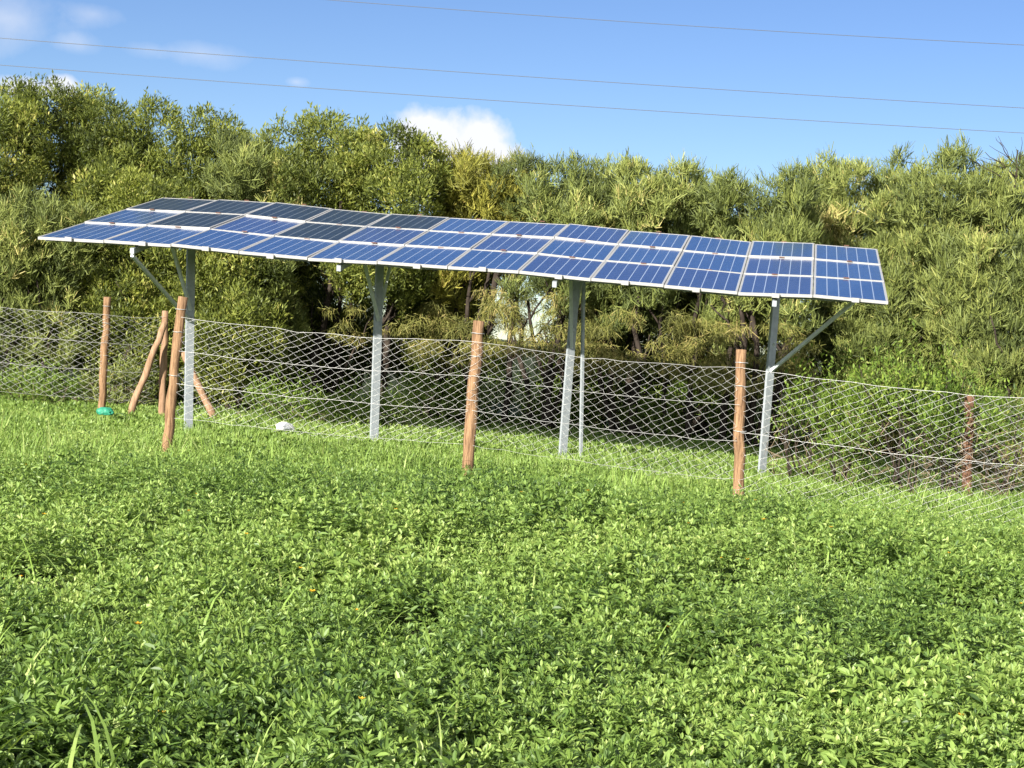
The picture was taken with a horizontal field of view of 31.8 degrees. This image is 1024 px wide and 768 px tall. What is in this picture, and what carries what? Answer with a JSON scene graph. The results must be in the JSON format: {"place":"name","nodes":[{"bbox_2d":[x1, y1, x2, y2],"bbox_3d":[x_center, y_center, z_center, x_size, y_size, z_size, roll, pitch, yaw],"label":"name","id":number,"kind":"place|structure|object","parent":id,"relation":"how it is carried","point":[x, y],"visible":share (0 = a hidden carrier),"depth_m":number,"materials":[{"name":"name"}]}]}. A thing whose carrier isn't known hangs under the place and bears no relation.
{"place":"outdoors","nodes":[
{"label":"outdoors","id":0,"kind":"place"},
{"bbox_2d":[2,65,1018,132],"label":"power line","id":1,"kind":"object","parent":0,"point":[511,101],"visible":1,"depth_m":59.99,"materials":[{"name":"grey metal"}]},
{"bbox_2d":[2,38,1019,107],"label":"power line","id":2,"kind":"object","parent":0,"point":[510,75],"visible":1,"depth_m":59.99,"materials":[{"name":"grey metal"}]},
{"bbox_2d":[0,341,1023,767],"bbox_3d":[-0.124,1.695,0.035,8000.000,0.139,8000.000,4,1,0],"label":"ground","id":3,"kind":"structure","parent":0,"point":[392,381],"depth_m":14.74,"materials":[{"name":"green plant"}]},
{"bbox_2d":[0,87,59,355],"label":"bushy tree","id":4,"kind":"object","parent":3,"relation":"on","point":[6,101],"visible":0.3,"depth_m":36.22,"materials":[{"name":"green plant"}]},
{"bbox_2d":[0,356,93,407],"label":"leafy bush","id":5,"kind":"object","parent":3,"relation":"on","point":[69,385],"visible":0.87,"depth_m":32.51,"materials":[{"name":"green plant"}]},
{"bbox_2d":[0,182,104,399],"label":"bushy tree","id":6,"kind":"object","parent":3,"relation":"on","point":[24,250],"visible":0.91,"depth_m":33.89,"materials":[{"name":"green plant"}]},
{"bbox_2d":[0,70,158,389],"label":"bushy tree","id":7,"kind":"object","parent":3,"relation":"on","point":[82,145],"visible":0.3,"depth_m":37.29,"materials":[{"name":"green plant"}]},
{"bbox_2d":[98,297,110,407],"bbox_3d":[-7.024,-0.381,30.998,0.212,2.246,0.164,5,2,38],"label":"fence post","id":8,"kind":"object","parent":3,"relation":"on","point":[103,368],"visible":0.91,"depth_m":30.95,"materials":[{"name":"brown wood"}]},
{"bbox_2d":[0,307,163,401],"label":"wire fence","id":9,"kind":"object","parent":8,"relation":"attached to","point":[75,354],"visible":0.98,"depth_m":30.96,"materials":[{"name":"grey metal"}]},
{"bbox_2d":[46,117,165,392],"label":"bushy tree","id":10,"kind":"object","parent":3,"relation":"on","point":[105,247],"visible":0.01,"depth_m":39.39,"materials":[{"name":"green plant"}]},
{"bbox_2d":[65,345,158,407],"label":"leafy bush","id":11,"kind":"object","parent":3,"relation":"on","point":[123,373],"visible":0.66,"depth_m":33.44,"materials":[{"name":"leaf"},{"name":"grey brown bark"}]},
{"bbox_2d":[63,155,204,400],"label":"bushy tree","id":12,"kind":"object","parent":3,"relation":"on","point":[144,288],"visible":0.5,"depth_m":34.80,"materials":[{"name":"green plant"}]},
{"bbox_2d":[127,321,167,413],"bbox_3d":[-6.326,-0.149,30.952,0.705,1.919,0.146,4,1,-21],"label":"timber strut","id":13,"kind":"object","parent":3,"relation":"on","point":[146,371],"visible":0.83,"depth_m":30.93,"materials":[{"name":"brown wood"}]},
{"bbox_2d":[158,311,168,415],"bbox_3d":[-6.057,-0.233,31.292,0.219,2.082,0.149,5,1,35],"label":"fence post","id":14,"kind":"object","parent":3,"relation":"on","point":[163,374],"visible":0.81,"depth_m":31.25,"materials":[{"name":"brown wood"}]},
{"bbox_2d":[91,86,252,402],"bbox_3d":[-7.048,-2.773,37.633,3.545,6.657,3.857,4,1,-16],"label":"bushy tree","id":15,"kind":"object","parent":3,"relation":"on","point":[165,173],"visible":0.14,"depth_m":37.20,"materials":[{"name":"green plant"}]},
{"bbox_2d":[161,296,187,452],"bbox_3d":[-4.286,0.000,22.800,0.217,2.228,0.160,3,2,-45],"label":"fence post","id":16,"kind":"object","parent":3,"relation":"on","point":[172,391],"visible":0.91,"depth_m":22.74,"materials":[{"name":"brown wood"}]},
{"bbox_2d":[181,352,216,417],"bbox_3d":[-5.425,0.156,31.564,0.862,1.431,0.142,4,1,-7],"label":"timber strut","id":17,"kind":"object","parent":3,"relation":"on","point":[201,391],"visible":0.45,"depth_m":31.52,"materials":[{"name":"brown wood"}]},
{"bbox_2d":[162,123,275,400],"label":"bushy tree","id":18,"kind":"object","parent":3,"relation":"on","point":[219,165],"depth_m":39.45,"materials":[{"name":"green plant"}]},
{"bbox_2d":[168,249,298,413],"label":"bushy tree","id":19,"kind":"object","parent":3,"relation":"on","point":[245,272],"visible":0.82,"depth_m":34.92,"materials":[{"name":"green plant"}]},
{"bbox_2d":[178,121,315,410],"bbox_3d":[-5.184,-2.274,36.648,3.001,5.992,2.931,3,2,-38],"label":"bushy tree","id":20,"kind":"object","parent":3,"relation":"on","point":[231,171],"visible":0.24,"depth_m":36.15,"materials":[{"name":"green plant"}]},
{"bbox_2d":[233,362,334,425],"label":"leafy bush","id":21,"kind":"object","parent":3,"relation":"on","point":[288,407],"visible":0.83,"depth_m":32.53,"materials":[{"name":"green plant"}]},
{"bbox_2d":[259,263,349,399],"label":"bushy tree","id":22,"kind":"object","parent":3,"relation":"on","point":[316,322],"visible":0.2,"depth_m":39.95,"materials":[{"name":"green plant"}]},
{"bbox_2d":[256,101,398,410],"bbox_3d":[-4.058,-2.540,37.452,3.261,6.640,4.140,4,1,0],"label":"bushy tree","id":23,"kind":"object","parent":3,"relation":"on","point":[307,158],"visible":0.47,"depth_m":37.22,"materials":[{"name":"green plant"}]},
{"bbox_2d":[282,284,404,402],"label":"bushy tree","id":24,"kind":"object","parent":3,"relation":"on","point":[359,358],"visible":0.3,"depth_m":40.61,"materials":[{"name":"green plant"}]},
{"bbox_2d":[316,372,426,427],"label":"leafy bush","id":25,"kind":"object","parent":3,"relation":"on","point":[360,413],"visible":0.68,"depth_m":32.33,"materials":[{"name":"green plant"}]},
{"bbox_2d":[317,114,455,417],"bbox_3d":[-2.596,-2.305,36.707,2.934,6.432,3.791,4,1,0],"label":"bushy tree","id":26,"kind":"object","parent":3,"relation":"on","point":[410,180],"visible":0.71,"depth_m":36.30,"materials":[{"name":"green plant"}]},
{"bbox_2d":[382,355,466,422],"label":"leafy bush","id":27,"kind":"object","parent":3,"relation":"on","point":[426,398],"visible":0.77,"depth_m":36.57,"materials":[{"name":"green plant"}]},
{"bbox_2d":[371,295,497,414],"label":"bushy tree","id":28,"kind":"object","parent":3,"relation":"on","point":[399,366],"visible":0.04,"depth_m":40.67,"materials":[{"name":"green plant"}]},
{"bbox_2d":[397,272,497,413],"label":"bushy tree","id":29,"kind":"object","parent":3,"relation":"on","point":[409,313],"visible":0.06,"depth_m":39.03,"materials":[{"name":"green plant"}]},
{"bbox_2d":[38,197,887,473],"bbox_3d":[-0.580,-0.711,27.443,12.047,4.113,5.059,4,1,9],"label":"solar array","id":30,"kind":"object","parent":3,"relation":"on","point":[577,256],"visible":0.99,"depth_m":27.08,"materials":[{"name":"glass"}]},
{"bbox_2d":[402,138,538,423],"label":"bushy tree","id":31,"kind":"object","parent":3,"relation":"on","point":[469,192],"visible":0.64,"depth_m":37.00,"materials":[{"name":"green plant"}]},
{"bbox_2d":[462,320,483,476],"bbox_3d":[-0.493,0.311,22.237,0.173,2.192,0.207,4,1,0],"label":"fence post","id":32,"kind":"object","parent":3,"relation":"on","point":[469,437],"visible":0.93,"depth_m":22.18,"materials":[{"name":"brown wood"}]},
{"bbox_2d":[176,317,741,479],"bbox_3d":[-0.722,0.151,21.913,7.214,1.452,0.723,5,1,19],"label":"wire fence","id":33,"kind":"object","parent":32,"relation":"attached to","point":[463,394],"visible":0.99,"depth_m":22.17,"materials":[{"name":"grey metal"}]},
{"bbox_2d":[436,337,539,429],"bbox_3d":[-0.391,0.032,37.906,2.400,2.068,2.173,4,1,0],"label":"leafy bush","id":34,"kind":"object","parent":3,"relation":"on","point":[496,388],"visible":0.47,"depth_m":37.74,"materials":[{"name":"green plant"}]},
{"bbox_2d":[0,378,1023,767],"bbox_3d":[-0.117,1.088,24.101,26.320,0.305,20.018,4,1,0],"label":"grass","id":35,"kind":"structure","parent":3,"relation":"on","point":[539,455],"depth_m":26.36,"materials":[{"name":"green plant"}]},
{"bbox_2d":[96,407,124,415],"bbox_3d":[-6.366,0.437,28.598,0.484,0.130,0.224,4,1,0],"label":"plastic bag","id":36,"kind":"object","parent":35,"relation":"on","point":[104,411],"visible":1,"depth_m":28.52,"materials":[{"name":"teal plastic"}]},
{"bbox_2d":[276,422,297,429],"bbox_3d":[-3.119,0.585,25.002,0.321,0.113,0.180,4,1,0],"label":"plastic bag","id":37,"kind":"object","parent":35,"relation":"on","point":[284,425],"visible":0.94,"depth_m":24.94,"materials":[{"name":"white plastic"}]},
{"bbox_2d":[4,464,1023,715],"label":"wildflowers","id":38,"kind":"object","parent":35,"relation":"on","point":[396,508],"visible":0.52,"depth_m":10.52,"materials":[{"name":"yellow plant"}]},
{"bbox_2d":[495,273,541,425],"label":"sapling","id":39,"kind":"object","parent":3,"relation":"on","point":[506,402],"visible":0.38,"depth_m":36.96,"materials":[{"name":"grey plant"}]},
{"bbox_2d":[527,287,557,406],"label":"sapling","id":40,"kind":"object","parent":3,"relation":"on","point":[530,315],"visible":0.35,"depth_m":36.59,"materials":[{"name":"grey plant"}]},
{"bbox_2d":[470,143,624,429],"bbox_3d":[0.790,-1.847,36.511,3.309,6.017,4.137,4,1,0],"label":"bushy tree","id":41,"kind":"object","parent":3,"relation":"on","point":[549,201],"visible":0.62,"depth_m":35.81,"materials":[{"name":"green plant"}]},
{"bbox_2d":[518,323,576,425],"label":"leafy bush","id":42,"kind":"object","parent":3,"relation":"on","point":[537,383],"visible":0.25,"depth_m":38.46,"materials":[{"name":"green plant"}]},
{"bbox_2d":[516,372,602,432],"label":"leafy bush","id":43,"kind":"object","parent":3,"relation":"on","point":[586,409],"visible":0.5,"depth_m":36.62,"materials":[{"name":"green plant"}]},
{"bbox_2d":[530,289,660,426],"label":"bushy tree","id":44,"kind":"object","parent":3,"relation":"on","point":[629,342],"depth_m":41.37,"materials":[{"name":"green plant"}]},
{"bbox_2d":[539,222,664,427],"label":"bushy tree","id":45,"kind":"object","parent":3,"relation":"on","point":[567,320],"depth_m":39.62,"materials":[{"name":"green plant"}]},
{"bbox_2d":[569,341,661,436],"bbox_3d":[2.211,0.105,37.559,2.121,2.231,2.096,4,1,0],"label":"leafy bush","id":46,"kind":"object","parent":3,"relation":"on","point":[617,392],"visible":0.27,"depth_m":37.34,"materials":[{"name":"green plant"}]},
{"bbox_2d":[556,147,733,438],"bbox_3d":[2.633,-1.756,36.095,3.401,6.115,4.229,4,1,0],"label":"bushy tree","id":47,"kind":"object","parent":3,"relation":"on","point":[659,202],"visible":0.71,"depth_m":35.40,"materials":[{"name":"green plant"}]},
{"bbox_2d":[611,381,699,440],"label":"leafy bush","id":48,"kind":"object","parent":3,"relation":"on","point":[650,426],"visible":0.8,"depth_m":35.79,"materials":[{"name":"green plant"}]},
{"bbox_2d":[639,289,679,438],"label":"sapling","id":49,"kind":"object","parent":3,"relation":"on","point":[664,383],"visible":0.34,"depth_m":35.59,"materials":[{"name":"grey plant"}]},
{"bbox_2d":[684,292,707,443],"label":"sapling","id":50,"kind":"object","parent":3,"relation":"on","point":[688,404],"visible":0.34,"depth_m":35.18,"materials":[{"name":"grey plant"}]},
{"bbox_2d":[654,354,755,442],"bbox_3d":[3.994,0.364,37.394,2.270,2.073,2.093,4,1,0],"label":"leafy bush","id":51,"kind":"object","parent":3,"relation":"on","point":[708,399],"visible":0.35,"depth_m":37.18,"materials":[{"name":"green plant"}]},
{"bbox_2d":[649,210,760,435],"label":"bushy tree","id":52,"kind":"object","parent":3,"relation":"on","point":[683,303],"visible":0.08,"depth_m":38.23,"materials":[{"name":"green plant"}]},
{"bbox_2d":[634,311,781,434],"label":"bushy tree","id":53,"kind":"object","parent":3,"relation":"on","point":[657,381],"visible":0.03,"depth_m":40.67,"materials":[{"name":"green plant"}]},
{"bbox_2d":[733,349,747,499],"bbox_3d":[2.592,0.639,20.520,0.242,2.064,0.161,5,1,22],"label":"fence post","id":54,"kind":"object","parent":3,"relation":"on","point":[738,432],"visible":0.89,"depth_m":20.47,"materials":[{"name":"brown wood"}]},
{"bbox_2d":[735,368,1023,524],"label":"wire fence","id":55,"kind":"object","parent":54,"relation":"attached to","point":[882,444],"visible":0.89,"depth_m":19.84,"materials":[{"name":"grey metal"}]},
{"bbox_2d":[718,297,762,446],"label":"sapling","id":56,"kind":"object","parent":3,"relation":"on","point":[723,419],"visible":0.3,"depth_m":34.75,"materials":[{"name":"grey plant"}]},
{"bbox_2d":[677,161,832,450],"bbox_3d":[4.736,-1.389,34.598,3.180,5.768,4.087,4,1,0],"label":"bushy tree","id":57,"kind":"object","parent":3,"relation":"on","point":[784,218],"visible":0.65,"depth_m":34.07,"materials":[{"name":"green plant"}]},
{"bbox_2d":[710,365,802,447],"bbox_3d":[4.976,0.489,36.436,1.965,1.916,2.229,4,1,0],"label":"leafy bush","id":58,"kind":"object","parent":3,"relation":"on","point":[731,411],"visible":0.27,"depth_m":36.17,"materials":[{"name":"green plant"}]},
{"bbox_2d":[752,343,857,482],"bbox_3d":[4.333,0.476,26.543,1.558,2.198,2.115,4,1,0],"label":"leafy bush","id":59,"kind":"object","parent":3,"relation":"on","point":[798,410],"visible":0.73,"depth_m":26.46,"materials":[{"name":"green plant"}]},
{"bbox_2d":[791,334,887,491],"bbox_3d":[4.837,0.488,25.963,1.426,2.447,2.010,4,1,0],"label":"leafy bush","id":60,"kind":"object","parent":3,"relation":"on","point":[838,403],"visible":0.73,"depth_m":25.82,"materials":[{"name":"green plant"}]},
{"bbox_2d":[773,141,925,450],"bbox_3d":[7.015,-1.655,37.070,3.586,6.552,3.278,4,1,0],"label":"bushy tree","id":61,"kind":"object","parent":3,"relation":"on","point":[842,218],"visible":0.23,"depth_m":36.40,"materials":[{"name":"green plant"}]},
{"bbox_2d":[820,224,959,457],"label":"bushy tree","id":62,"kind":"object","parent":3,"relation":"on","point":[862,325],"visible":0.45,"depth_m":34.73,"materials":[{"name":"green plant"}]},
{"bbox_2d":[826,318,979,496],"bbox_3d":[5.484,0.341,25.271,2.185,2.689,1.997,4,1,0],"label":"leafy bush","id":63,"kind":"object","parent":3,"relation":"on","point":[920,397],"visible":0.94,"depth_m":25.09,"materials":[{"name":"green plant"}]},
{"bbox_2d":[853,128,1023,464],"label":"bushy tree","id":64,"kind":"object","parent":3,"relation":"on","point":[937,214],"visible":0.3,"depth_m":33.75,"materials":[{"name":"green plant"}]},
{"bbox_2d":[902,333,1019,494],"bbox_3d":[6.445,0.506,25.860,1.627,2.473,2.070,4,1,0],"label":"leafy bush","id":65,"kind":"object","parent":3,"relation":"on","point":[959,400],"visible":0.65,"depth_m":25.68,"materials":[{"name":"green plant"}]},
{"bbox_2d":[906,219,1023,480],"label":"bushy tree","id":66,"kind":"object","parent":3,"relation":"on","point":[985,316],"visible":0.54,"depth_m":30.70,"materials":[{"name":"green leaves"},{"name":"grey brown bark"}]},
{"bbox_2d":[961,396,974,495],"bbox_3d":[6.491,1.011,25.597,0.241,1.686,0.175,5,1,24],"label":"fence post","id":67,"kind":"object","parent":3,"relation":"on","point":[967,473],"visible":0.66,"depth_m":25.54,"materials":[{"name":"brown wood"}]},
{"bbox_2d":[902,402,1023,496],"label":"wire fence","id":68,"kind":"object","parent":67,"relation":"attached to","point":[973,449],"visible":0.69,"depth_m":25.65,"materials":[{"name":"grey metal"}]},
{"bbox_2d":[951,361,1023,496],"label":"leafy bush","id":69,"kind":"object","parent":3,"relation":"on","point":[982,422],"visible":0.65,"depth_m":25.84,"materials":[{"name":"green plant"}]},
{"bbox_2d":[959,147,1023,468],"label":"bushy tree","id":70,"kind":"object","parent":3,"relation":"on","point":[1019,182],"visible":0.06,"depth_m":33.27,"materials":[{"name":"green leaves"},{"name":"grey brown bark"}]},
{"bbox_2d":[968,136,1023,214],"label":"dead branch","id":71,"kind":"object","parent":70,"relation":"attached to","point":[1007,156],"visible":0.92,"depth_m":33.45,"materials":[{"name":"grey plant"}]},
{"bbox_2d":[0,0,1023,353],"label":"sky","id":72,"kind":"structure","parent":0,"point":[871,67],"materials":[{"name":"blue"}]},
{"bbox_2d":[496,339,835,370],"bbox_3d":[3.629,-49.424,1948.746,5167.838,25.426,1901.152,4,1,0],"label":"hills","id":73,"kind":"structure","parent":0,"point":[642,351],"depth_m":2380.54,"materials":[{"name":"green plant"}]},
{"bbox_2d":[332,0,1018,44],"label":"power line","id":74,"kind":"object","parent":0,"point":[671,24],"visible":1,"depth_m":61.99,"materials":[{"name":"grey metal"}]}
]}

